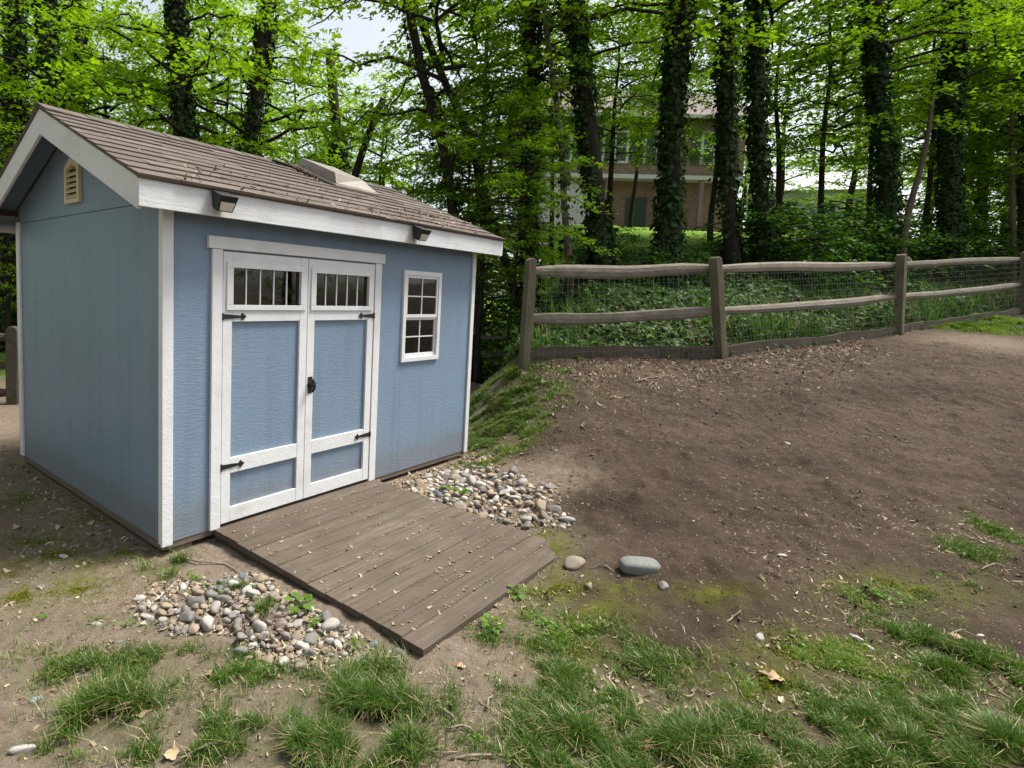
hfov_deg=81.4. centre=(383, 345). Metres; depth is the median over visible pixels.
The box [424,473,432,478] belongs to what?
river stone
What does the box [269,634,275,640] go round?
river stone
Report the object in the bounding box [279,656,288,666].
river stone
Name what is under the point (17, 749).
rock
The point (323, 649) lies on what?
river stone
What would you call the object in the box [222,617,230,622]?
river stone
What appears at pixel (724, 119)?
ivy clad tree
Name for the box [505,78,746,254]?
brick house
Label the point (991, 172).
distant tree
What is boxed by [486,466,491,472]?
river stone
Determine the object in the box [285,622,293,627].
river stone
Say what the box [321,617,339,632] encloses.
river stone
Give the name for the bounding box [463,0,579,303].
slim tree
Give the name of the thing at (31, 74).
understorey tree
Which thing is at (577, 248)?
woodland shrub
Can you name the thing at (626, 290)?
bank ivy
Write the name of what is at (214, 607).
river stone
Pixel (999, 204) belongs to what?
understorey tree
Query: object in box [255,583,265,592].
river stone
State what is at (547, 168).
understorey tree
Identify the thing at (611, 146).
understorey tree
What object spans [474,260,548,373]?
woodland shrub
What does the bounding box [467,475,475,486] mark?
river stone
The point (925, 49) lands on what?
understorey tree
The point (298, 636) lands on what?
river stone
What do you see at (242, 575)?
river stone
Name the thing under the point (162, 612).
river stone
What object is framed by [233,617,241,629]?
river stone
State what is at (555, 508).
river stone
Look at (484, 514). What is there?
river stone
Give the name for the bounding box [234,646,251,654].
rock
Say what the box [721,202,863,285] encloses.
woodland shrub
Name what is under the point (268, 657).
river stone
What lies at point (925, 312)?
bank weeds
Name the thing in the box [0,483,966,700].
moss
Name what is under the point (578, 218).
garage door
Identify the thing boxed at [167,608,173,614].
river stone
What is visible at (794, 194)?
white house
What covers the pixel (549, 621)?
clover
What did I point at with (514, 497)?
river stone
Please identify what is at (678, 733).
grass
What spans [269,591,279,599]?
river stone
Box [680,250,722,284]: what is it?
woodland shrub
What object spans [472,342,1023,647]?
soil clods
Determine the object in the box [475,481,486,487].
river stone
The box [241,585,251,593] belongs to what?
river stone
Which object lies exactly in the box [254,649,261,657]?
river stone
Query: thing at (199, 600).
river stone
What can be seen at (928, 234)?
distant tree
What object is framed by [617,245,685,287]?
woodland shrub
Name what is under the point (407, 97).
understorey tree
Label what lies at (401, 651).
rock
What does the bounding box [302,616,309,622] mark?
river stone
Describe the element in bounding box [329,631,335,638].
river stone
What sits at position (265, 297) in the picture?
door
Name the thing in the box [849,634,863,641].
rock
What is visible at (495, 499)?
river stone
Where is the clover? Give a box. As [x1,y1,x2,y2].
[9,527,1022,767]
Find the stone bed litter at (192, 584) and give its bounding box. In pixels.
[126,465,574,671]
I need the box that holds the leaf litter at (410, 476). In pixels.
[0,340,1023,767]
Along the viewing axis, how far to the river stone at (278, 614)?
2.80 m
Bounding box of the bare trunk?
[894,92,934,281]
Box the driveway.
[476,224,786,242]
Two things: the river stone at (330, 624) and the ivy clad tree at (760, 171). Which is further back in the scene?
the ivy clad tree at (760, 171)
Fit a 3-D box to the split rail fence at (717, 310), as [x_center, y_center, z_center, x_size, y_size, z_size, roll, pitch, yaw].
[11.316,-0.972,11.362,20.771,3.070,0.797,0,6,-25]
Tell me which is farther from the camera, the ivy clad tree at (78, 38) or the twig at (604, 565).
the ivy clad tree at (78, 38)
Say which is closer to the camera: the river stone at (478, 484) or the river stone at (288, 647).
the river stone at (288, 647)
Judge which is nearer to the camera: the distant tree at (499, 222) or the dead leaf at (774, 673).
the dead leaf at (774, 673)
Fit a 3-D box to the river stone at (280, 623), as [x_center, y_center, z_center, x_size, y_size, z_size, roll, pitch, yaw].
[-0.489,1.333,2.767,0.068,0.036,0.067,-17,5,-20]
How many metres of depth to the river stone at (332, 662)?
2.51 m
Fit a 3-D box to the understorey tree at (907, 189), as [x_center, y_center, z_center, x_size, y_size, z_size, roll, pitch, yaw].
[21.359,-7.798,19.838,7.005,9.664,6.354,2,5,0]
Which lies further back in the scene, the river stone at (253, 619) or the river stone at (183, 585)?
the river stone at (183, 585)
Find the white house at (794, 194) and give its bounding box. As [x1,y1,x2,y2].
[744,169,901,234]
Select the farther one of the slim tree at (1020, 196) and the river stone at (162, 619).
the slim tree at (1020, 196)
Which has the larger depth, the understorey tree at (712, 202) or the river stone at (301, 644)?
the understorey tree at (712, 202)
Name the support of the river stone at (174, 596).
on the ground at (714, 570)
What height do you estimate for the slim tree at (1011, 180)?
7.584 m
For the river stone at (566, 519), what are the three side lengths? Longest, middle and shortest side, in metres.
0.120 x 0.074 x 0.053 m
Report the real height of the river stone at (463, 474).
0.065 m
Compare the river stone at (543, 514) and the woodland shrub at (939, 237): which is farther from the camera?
the woodland shrub at (939, 237)
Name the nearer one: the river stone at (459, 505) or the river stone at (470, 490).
the river stone at (459, 505)
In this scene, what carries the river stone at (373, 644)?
on the ground at (714, 570)
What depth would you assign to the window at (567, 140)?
27.45 m
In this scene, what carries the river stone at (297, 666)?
on the ground at (714, 570)
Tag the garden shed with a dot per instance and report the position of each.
(205, 357)
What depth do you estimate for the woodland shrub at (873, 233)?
12.96 m
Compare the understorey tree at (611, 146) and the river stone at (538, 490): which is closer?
the river stone at (538, 490)
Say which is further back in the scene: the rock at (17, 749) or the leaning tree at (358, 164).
the leaning tree at (358, 164)
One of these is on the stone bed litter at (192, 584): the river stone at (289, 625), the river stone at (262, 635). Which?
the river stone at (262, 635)
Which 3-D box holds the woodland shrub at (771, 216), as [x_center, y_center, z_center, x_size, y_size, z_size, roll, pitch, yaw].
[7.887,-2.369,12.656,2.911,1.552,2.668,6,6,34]
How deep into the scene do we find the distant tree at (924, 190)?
45.06 m
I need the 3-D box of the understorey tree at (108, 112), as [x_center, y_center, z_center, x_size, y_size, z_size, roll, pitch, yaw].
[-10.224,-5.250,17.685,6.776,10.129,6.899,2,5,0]
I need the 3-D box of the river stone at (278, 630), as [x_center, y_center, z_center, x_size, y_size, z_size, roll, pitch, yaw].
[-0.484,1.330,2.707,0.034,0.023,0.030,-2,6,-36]
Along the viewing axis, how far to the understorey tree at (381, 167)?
14.87 m
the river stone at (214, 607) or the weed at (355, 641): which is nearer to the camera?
the weed at (355, 641)
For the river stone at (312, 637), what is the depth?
2.66 m
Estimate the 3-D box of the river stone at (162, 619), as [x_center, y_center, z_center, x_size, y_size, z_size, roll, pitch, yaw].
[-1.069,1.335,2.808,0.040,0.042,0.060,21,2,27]
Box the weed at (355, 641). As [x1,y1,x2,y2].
[349,636,364,648]
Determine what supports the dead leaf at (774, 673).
on the ground at (714, 570)
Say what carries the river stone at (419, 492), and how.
on the ground at (714, 570)
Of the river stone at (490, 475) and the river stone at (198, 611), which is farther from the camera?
the river stone at (490, 475)
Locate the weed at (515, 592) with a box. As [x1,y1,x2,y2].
[507,584,526,599]
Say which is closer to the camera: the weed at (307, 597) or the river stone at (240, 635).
the river stone at (240, 635)
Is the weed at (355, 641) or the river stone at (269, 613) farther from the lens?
the river stone at (269, 613)
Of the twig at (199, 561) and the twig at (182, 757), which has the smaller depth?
the twig at (182, 757)
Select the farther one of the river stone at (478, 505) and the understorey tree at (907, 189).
the understorey tree at (907, 189)
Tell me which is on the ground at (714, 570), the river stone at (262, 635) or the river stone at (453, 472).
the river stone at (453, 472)
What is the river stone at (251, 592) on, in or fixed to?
on the stone bed litter at (192, 584)
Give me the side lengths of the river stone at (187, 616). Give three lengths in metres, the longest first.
0.103 x 0.066 x 0.044 m
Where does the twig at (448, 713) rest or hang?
on the ground at (714, 570)
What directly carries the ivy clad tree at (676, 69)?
on the ground at (714, 570)
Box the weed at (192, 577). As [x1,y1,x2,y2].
[185,570,202,579]
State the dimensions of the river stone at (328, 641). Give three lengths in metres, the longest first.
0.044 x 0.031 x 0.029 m
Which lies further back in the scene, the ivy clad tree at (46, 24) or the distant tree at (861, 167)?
the distant tree at (861, 167)
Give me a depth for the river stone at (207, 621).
2.73 m
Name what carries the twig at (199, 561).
on the ground at (714, 570)
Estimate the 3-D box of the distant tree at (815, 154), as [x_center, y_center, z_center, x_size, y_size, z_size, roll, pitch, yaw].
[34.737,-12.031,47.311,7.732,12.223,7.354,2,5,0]
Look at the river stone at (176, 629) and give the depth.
2.71 m
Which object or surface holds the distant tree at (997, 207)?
on the ground at (714, 570)
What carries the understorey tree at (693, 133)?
on the ground at (714, 570)
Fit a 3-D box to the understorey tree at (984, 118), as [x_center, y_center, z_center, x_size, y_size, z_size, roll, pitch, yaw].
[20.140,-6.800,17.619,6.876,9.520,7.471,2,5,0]
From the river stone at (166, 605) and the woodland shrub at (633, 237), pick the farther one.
the woodland shrub at (633, 237)
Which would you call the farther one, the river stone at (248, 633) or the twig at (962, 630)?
the twig at (962, 630)
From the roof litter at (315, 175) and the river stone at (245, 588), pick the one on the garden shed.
the roof litter at (315, 175)
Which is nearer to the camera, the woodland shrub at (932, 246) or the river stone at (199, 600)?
the river stone at (199, 600)
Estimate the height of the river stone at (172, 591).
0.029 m
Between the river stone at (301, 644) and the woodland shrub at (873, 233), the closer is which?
the river stone at (301, 644)
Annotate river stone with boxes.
[132,595,145,602]
[137,605,146,612]
[140,613,154,619]
[145,617,154,624]
[146,589,155,594]
[151,605,157,612]
[157,609,166,616]
[157,617,167,623]
[159,622,166,630]
[161,602,172,609]
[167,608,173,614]
[168,589,176,593]
[170,594,177,599]
[174,625,178,634]
[178,610,194,622]
[180,583,186,590]
[180,625,187,633]
[181,605,190,611]
[187,596,204,606]
[188,624,199,633]
[191,603,198,609]
[192,589,203,596]
[194,617,200,622]
[195,609,202,614]
[200,603,208,609]
[201,615,213,631]
[206,590,217,598]
[210,601,220,613]
[215,595,231,603]
[215,625,222,630]
[216,579,227,584]
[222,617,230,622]
[223,608,229,614]
[227,579,239,588]
[228,610,239,619]
[232,605,239,609]
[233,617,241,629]
[234,627,240,633]
[236,632,245,639]
[238,572,248,580]
[238,595,243,600]
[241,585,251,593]
[244,629,252,636]
[245,606,255,618]
[246,589,260,596]
[247,642,257,648]
[250,613,260,622]
[252,620,266,632]
[253,574,268,582]
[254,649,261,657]
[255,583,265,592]
[258,631,266,640]
[259,607,276,619]
[260,641,266,649]
[260,654,273,664]
[263,619,271,625]
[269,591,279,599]
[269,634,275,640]
[269,644,277,649]
[274,611,281,617]
[274,619,287,629]
[275,628,282,632]
[276,605,284,614]
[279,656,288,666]
[282,632,290,640]
[284,645,291,651]
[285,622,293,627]
[289,639,297,647]
[291,632,302,640]
[292,619,302,629]
[294,641,309,651]
[294,660,306,671]
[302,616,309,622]
[303,632,321,644]
[304,649,315,657]
[310,660,321,666]
[321,610,330,621]
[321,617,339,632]
[321,647,328,653]
[325,638,333,644]
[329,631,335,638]
[329,657,338,665]
[334,639,341,649]
[337,624,344,631]
[339,651,347,657]
[369,640,377,646]
[415,479,424,487]
[415,490,423,494]
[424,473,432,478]
[435,492,441,497]
[441,473,448,479]
[442,497,448,502]
[449,470,458,474]
[450,474,460,479]
[453,491,460,496]
[453,502,466,510]
[459,472,468,477]
[463,487,472,493]
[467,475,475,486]
[472,471,482,475]
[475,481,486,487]
[475,502,481,508]
[477,511,487,517]
[485,490,495,496]
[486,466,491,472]
[486,473,496,477]
[492,497,498,502]
[499,489,509,494]
[502,500,511,505]
[502,519,510,522]
[509,466,517,473]
[509,495,521,499]
[517,478,527,485]
[517,489,525,493]
[520,516,531,521]
[522,521,530,528]
[524,495,532,499]
[524,500,533,506]
[533,489,545,492]
[535,499,545,510]
[539,510,547,518]
[543,484,555,488]
[547,505,561,511]
[559,516,574,522]
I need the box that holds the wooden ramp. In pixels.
[214,479,555,656]
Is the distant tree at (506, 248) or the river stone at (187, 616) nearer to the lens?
the river stone at (187, 616)
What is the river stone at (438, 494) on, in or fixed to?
on the ground at (714, 570)
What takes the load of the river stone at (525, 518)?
on the ground at (714, 570)
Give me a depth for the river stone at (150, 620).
2.79 m
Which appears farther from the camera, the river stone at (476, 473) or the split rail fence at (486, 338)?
the split rail fence at (486, 338)
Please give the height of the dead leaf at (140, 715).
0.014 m
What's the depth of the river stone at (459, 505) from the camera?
4.36 m
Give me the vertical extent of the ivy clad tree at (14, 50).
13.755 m
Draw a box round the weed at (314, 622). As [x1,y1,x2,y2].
[307,616,321,626]
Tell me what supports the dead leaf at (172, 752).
on the ground at (714, 570)
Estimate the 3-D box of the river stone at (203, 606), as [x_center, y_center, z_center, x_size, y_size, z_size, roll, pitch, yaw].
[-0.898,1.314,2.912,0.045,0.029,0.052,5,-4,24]
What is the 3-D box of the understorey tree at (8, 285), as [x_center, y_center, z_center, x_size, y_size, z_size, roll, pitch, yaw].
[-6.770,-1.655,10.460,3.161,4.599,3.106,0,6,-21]
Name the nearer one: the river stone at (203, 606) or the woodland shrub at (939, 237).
the river stone at (203, 606)
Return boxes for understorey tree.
[0,1,148,243]
[0,1,209,169]
[0,4,95,268]
[0,45,69,275]
[0,122,23,333]
[29,0,222,134]
[46,0,349,157]
[119,0,331,157]
[201,17,385,182]
[278,90,412,190]
[298,67,500,221]
[350,0,579,271]
[393,72,563,382]
[396,125,546,309]
[452,91,620,363]
[488,0,652,284]
[539,0,713,231]
[594,0,716,227]
[597,0,775,176]
[613,0,848,240]
[686,0,936,244]
[735,0,1023,253]
[769,0,1003,242]
[785,0,1023,257]
[877,1,1023,250]
[902,1,1023,240]
[960,11,1023,234]
[963,84,1023,226]
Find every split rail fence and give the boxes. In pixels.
[0,326,18,404]
[481,335,516,374]
[518,252,1023,368]
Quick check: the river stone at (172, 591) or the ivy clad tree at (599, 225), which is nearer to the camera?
the river stone at (172, 591)
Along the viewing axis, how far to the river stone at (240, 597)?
2.97 m
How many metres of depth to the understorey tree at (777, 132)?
16.37 m
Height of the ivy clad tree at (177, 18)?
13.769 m
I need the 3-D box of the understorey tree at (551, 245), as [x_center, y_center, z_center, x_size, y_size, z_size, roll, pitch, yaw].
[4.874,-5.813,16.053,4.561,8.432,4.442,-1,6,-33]
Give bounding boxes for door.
[220,251,307,523]
[303,259,374,498]
[538,190,587,225]
[625,197,646,226]
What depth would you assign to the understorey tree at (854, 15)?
14.30 m
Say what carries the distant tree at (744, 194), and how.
on the ground at (714, 570)
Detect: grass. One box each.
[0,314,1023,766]
[0,315,1023,767]
[0,315,1023,767]
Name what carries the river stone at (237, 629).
on the ground at (714, 570)
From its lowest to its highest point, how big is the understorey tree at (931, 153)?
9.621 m
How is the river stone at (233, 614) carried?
on the stone bed litter at (192, 584)
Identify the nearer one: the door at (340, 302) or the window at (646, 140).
the door at (340, 302)
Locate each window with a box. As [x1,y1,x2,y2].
[400,270,441,362]
[546,131,579,161]
[600,130,636,163]
[637,131,663,163]
[691,132,737,164]
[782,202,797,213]
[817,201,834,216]
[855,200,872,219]
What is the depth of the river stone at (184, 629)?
2.71 m
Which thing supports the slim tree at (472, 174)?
on the ground at (714, 570)
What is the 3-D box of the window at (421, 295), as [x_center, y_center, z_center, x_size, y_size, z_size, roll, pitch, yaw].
[0.328,-0.256,5.106,0.050,0.783,0.528,7,7,42]
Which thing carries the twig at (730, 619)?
on the ground at (714, 570)
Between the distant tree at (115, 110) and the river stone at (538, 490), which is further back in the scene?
the distant tree at (115, 110)
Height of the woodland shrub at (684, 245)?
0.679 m
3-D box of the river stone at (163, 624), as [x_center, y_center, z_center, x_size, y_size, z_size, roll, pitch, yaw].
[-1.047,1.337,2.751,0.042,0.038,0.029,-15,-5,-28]
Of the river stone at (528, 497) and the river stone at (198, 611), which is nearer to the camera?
the river stone at (198, 611)
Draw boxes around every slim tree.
[389,24,560,365]
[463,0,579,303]
[895,0,1023,275]
[902,3,1023,281]
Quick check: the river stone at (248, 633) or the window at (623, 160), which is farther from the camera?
the window at (623, 160)
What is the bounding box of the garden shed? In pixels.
[0,102,505,552]
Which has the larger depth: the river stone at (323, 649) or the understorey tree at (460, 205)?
the understorey tree at (460, 205)
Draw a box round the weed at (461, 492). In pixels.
[453,487,468,494]
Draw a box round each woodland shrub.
[474,253,565,366]
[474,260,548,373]
[474,291,564,366]
[538,288,565,312]
[556,223,621,264]
[610,225,648,260]
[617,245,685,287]
[679,244,700,258]
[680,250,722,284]
[683,206,828,272]
[697,239,722,258]
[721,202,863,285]
[722,206,893,291]
[781,196,920,276]
[806,214,937,288]
[817,212,974,278]
[864,222,995,279]
[902,198,1021,280]
[914,218,1023,278]
[966,216,1023,277]
[971,238,1023,275]
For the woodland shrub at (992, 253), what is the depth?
15.43 m
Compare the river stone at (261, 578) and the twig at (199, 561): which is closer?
the river stone at (261, 578)
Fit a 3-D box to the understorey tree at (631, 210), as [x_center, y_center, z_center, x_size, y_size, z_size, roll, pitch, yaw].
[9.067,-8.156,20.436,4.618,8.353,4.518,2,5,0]
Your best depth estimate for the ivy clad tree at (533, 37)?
10.66 m
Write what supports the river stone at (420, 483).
on the ground at (714, 570)
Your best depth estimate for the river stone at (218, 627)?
2.73 m
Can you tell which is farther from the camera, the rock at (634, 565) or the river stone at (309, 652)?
the rock at (634, 565)
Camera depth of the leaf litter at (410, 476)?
3.50 m
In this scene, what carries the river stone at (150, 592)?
on the ground at (714, 570)
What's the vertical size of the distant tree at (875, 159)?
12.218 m
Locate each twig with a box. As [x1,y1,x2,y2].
[175,741,244,762]
[179,556,238,572]
[272,159,332,184]
[431,751,456,753]
[436,704,456,723]
[447,724,479,731]
[451,753,512,759]
[485,694,492,708]
[589,563,614,572]
[631,374,674,381]
[716,610,740,625]
[942,629,978,637]
[980,563,1010,569]
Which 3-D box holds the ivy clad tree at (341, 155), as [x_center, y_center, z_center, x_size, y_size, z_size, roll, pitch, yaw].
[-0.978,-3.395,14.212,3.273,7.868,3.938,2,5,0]
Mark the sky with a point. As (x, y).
(360, 35)
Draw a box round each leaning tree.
[282,0,634,383]
[352,97,385,183]
[378,0,607,319]
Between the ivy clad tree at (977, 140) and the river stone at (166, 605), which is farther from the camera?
the ivy clad tree at (977, 140)
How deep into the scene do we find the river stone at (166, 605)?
2.90 m
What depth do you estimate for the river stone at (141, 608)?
2.87 m
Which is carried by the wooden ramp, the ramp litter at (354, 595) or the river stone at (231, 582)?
the ramp litter at (354, 595)
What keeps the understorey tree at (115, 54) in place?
on the ground at (714, 570)
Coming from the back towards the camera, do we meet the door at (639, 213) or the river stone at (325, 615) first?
the door at (639, 213)
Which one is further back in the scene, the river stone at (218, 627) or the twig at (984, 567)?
the twig at (984, 567)
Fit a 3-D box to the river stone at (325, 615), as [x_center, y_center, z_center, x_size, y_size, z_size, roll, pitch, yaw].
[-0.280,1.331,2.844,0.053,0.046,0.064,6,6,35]
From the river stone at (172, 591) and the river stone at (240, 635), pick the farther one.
the river stone at (172, 591)
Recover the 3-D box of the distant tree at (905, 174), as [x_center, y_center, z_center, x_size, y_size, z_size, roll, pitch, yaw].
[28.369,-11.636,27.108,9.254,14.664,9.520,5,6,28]
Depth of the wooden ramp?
3.46 m
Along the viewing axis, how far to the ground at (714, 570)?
3.56 m
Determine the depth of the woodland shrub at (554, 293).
12.03 m
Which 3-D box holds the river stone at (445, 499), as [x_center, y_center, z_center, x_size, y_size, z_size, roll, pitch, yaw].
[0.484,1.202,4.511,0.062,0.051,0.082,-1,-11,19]
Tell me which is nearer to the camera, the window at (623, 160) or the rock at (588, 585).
the rock at (588, 585)
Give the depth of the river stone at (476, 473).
5.17 m
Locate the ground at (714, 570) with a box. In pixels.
[0,224,1023,767]
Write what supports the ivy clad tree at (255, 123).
on the ground at (714, 570)
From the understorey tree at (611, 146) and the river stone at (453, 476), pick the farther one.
the understorey tree at (611, 146)
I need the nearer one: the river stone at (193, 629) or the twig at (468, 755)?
the twig at (468, 755)
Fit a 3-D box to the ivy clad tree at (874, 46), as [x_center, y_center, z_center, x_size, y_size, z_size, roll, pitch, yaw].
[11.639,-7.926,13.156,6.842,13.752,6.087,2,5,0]
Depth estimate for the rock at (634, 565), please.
3.26 m
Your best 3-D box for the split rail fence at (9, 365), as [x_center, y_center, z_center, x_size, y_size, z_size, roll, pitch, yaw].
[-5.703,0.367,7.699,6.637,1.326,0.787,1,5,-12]
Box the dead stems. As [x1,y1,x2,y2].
[533,265,1018,345]
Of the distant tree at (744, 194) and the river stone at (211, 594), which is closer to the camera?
the river stone at (211, 594)
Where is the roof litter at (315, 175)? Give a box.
[139,145,479,232]
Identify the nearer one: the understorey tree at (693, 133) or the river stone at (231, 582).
the river stone at (231, 582)
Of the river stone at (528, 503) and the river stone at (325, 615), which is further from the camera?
the river stone at (528, 503)
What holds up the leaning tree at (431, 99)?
on the ground at (714, 570)
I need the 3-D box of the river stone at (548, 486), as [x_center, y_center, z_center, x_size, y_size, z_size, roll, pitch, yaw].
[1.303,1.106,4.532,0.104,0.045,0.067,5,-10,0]
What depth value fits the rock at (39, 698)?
2.25 m
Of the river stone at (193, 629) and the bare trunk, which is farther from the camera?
the bare trunk
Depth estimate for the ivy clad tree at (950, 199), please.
14.35 m
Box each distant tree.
[64,74,144,127]
[150,69,282,160]
[462,119,516,322]
[465,183,516,310]
[737,40,861,233]
[737,70,831,232]
[775,123,848,170]
[782,26,940,236]
[790,1,1014,234]
[827,39,1003,239]
[834,117,922,208]
[847,0,1017,235]
[903,152,1016,229]
[914,1,1019,244]
[914,59,1023,232]
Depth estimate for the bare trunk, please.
13.16 m
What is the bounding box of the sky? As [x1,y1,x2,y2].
[0,0,1011,298]
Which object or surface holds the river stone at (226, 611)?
on the ground at (714, 570)
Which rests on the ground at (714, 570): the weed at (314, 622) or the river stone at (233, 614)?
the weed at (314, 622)
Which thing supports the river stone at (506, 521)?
on the ground at (714, 570)
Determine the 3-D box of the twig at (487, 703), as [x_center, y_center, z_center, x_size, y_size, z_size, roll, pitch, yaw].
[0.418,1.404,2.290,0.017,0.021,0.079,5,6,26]
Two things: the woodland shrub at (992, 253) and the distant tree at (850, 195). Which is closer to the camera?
the woodland shrub at (992, 253)
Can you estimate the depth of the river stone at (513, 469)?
5.00 m
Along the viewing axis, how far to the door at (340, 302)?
4.41 m
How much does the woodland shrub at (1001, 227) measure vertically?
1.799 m
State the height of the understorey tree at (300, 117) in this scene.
9.225 m
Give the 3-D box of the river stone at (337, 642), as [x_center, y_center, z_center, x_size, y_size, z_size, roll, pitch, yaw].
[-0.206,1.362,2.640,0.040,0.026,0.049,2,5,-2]
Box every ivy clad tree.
[0,0,153,352]
[0,0,172,164]
[0,0,213,151]
[14,0,323,162]
[72,0,393,164]
[309,51,409,191]
[403,0,771,287]
[455,0,642,341]
[541,0,791,289]
[626,0,832,289]
[640,0,829,285]
[734,0,1023,288]
[785,0,1023,285]
[891,0,1023,256]
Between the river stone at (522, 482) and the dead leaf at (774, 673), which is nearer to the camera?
the dead leaf at (774, 673)
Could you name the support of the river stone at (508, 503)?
on the ground at (714, 570)
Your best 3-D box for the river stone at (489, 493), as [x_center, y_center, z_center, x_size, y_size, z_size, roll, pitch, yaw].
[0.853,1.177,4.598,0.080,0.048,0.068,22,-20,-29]
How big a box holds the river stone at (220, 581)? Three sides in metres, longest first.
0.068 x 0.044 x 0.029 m
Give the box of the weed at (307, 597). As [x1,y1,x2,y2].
[283,592,315,613]
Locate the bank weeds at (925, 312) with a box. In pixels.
[511,261,1018,355]
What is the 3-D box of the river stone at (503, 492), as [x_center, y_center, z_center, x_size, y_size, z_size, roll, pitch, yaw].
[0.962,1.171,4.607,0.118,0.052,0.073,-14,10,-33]
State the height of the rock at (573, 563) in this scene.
0.073 m
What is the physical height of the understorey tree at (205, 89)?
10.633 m
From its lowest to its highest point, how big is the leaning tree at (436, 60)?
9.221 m
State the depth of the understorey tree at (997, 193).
17.29 m
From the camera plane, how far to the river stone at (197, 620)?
2.78 m
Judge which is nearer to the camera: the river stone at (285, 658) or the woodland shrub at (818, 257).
the river stone at (285, 658)
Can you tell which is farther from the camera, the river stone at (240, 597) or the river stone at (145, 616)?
the river stone at (240, 597)
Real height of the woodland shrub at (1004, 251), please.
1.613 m
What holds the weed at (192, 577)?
on the ground at (714, 570)
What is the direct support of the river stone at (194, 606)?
on the ground at (714, 570)
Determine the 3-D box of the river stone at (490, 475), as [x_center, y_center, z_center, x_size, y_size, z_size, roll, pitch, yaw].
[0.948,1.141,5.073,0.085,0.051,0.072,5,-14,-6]
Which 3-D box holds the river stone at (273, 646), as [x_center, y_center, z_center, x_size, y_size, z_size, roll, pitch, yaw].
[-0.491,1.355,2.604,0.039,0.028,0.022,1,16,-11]
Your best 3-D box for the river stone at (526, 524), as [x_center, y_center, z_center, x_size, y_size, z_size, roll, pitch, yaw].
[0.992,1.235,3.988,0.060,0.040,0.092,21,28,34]
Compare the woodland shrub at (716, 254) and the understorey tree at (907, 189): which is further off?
the understorey tree at (907, 189)
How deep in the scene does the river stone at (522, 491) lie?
4.54 m
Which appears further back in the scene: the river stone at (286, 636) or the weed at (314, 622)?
the weed at (314, 622)
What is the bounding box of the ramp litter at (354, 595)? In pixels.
[233,482,546,635]
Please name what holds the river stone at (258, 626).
on the ground at (714, 570)
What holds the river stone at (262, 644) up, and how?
on the ground at (714, 570)
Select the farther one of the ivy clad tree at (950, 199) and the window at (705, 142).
the window at (705, 142)
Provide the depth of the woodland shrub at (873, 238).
13.02 m
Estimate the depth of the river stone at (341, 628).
2.75 m
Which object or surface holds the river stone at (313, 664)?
on the ground at (714, 570)
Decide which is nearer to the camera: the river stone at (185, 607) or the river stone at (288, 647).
the river stone at (288, 647)
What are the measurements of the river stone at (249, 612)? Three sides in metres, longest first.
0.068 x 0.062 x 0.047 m
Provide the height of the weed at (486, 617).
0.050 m
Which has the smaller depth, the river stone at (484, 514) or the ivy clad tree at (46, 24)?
the river stone at (484, 514)
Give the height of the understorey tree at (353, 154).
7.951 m
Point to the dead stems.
(795, 311)
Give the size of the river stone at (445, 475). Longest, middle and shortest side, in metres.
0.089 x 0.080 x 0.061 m
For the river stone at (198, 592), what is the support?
on the ground at (714, 570)
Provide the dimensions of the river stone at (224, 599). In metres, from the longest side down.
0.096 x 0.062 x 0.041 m
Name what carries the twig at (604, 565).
on the ground at (714, 570)
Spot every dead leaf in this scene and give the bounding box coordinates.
[136,710,150,717]
[164,740,179,759]
[454,661,465,667]
[761,669,785,682]
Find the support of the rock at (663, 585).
on the ground at (714, 570)
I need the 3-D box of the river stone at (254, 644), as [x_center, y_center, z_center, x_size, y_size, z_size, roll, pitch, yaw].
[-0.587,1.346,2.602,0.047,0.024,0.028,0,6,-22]
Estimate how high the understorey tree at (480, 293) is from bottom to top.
5.649 m
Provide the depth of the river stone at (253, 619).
2.80 m
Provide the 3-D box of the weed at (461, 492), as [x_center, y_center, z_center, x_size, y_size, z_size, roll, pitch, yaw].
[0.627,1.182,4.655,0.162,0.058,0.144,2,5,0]
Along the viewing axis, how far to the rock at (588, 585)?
3.15 m
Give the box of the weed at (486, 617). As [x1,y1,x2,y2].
[478,612,507,634]
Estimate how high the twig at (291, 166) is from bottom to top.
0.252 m
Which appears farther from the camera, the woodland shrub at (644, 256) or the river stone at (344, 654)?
the woodland shrub at (644, 256)
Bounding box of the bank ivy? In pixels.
[481,236,1021,380]
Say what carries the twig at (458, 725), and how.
on the ground at (714, 570)
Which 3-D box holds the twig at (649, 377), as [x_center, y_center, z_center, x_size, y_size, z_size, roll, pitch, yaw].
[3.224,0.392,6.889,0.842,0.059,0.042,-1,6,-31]
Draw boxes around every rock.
[8,744,35,754]
[29,696,42,703]
[58,554,67,557]
[91,621,101,625]
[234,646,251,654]
[392,647,404,656]
[564,556,585,570]
[585,582,591,588]
[618,556,660,574]
[658,581,668,590]
[755,633,763,640]
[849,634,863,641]
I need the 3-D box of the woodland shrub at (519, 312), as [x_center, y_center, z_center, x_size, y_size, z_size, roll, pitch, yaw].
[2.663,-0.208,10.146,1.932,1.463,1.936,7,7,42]
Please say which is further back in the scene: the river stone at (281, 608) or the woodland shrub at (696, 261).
the woodland shrub at (696, 261)
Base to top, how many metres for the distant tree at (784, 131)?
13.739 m
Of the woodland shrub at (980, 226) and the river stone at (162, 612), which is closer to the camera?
the river stone at (162, 612)

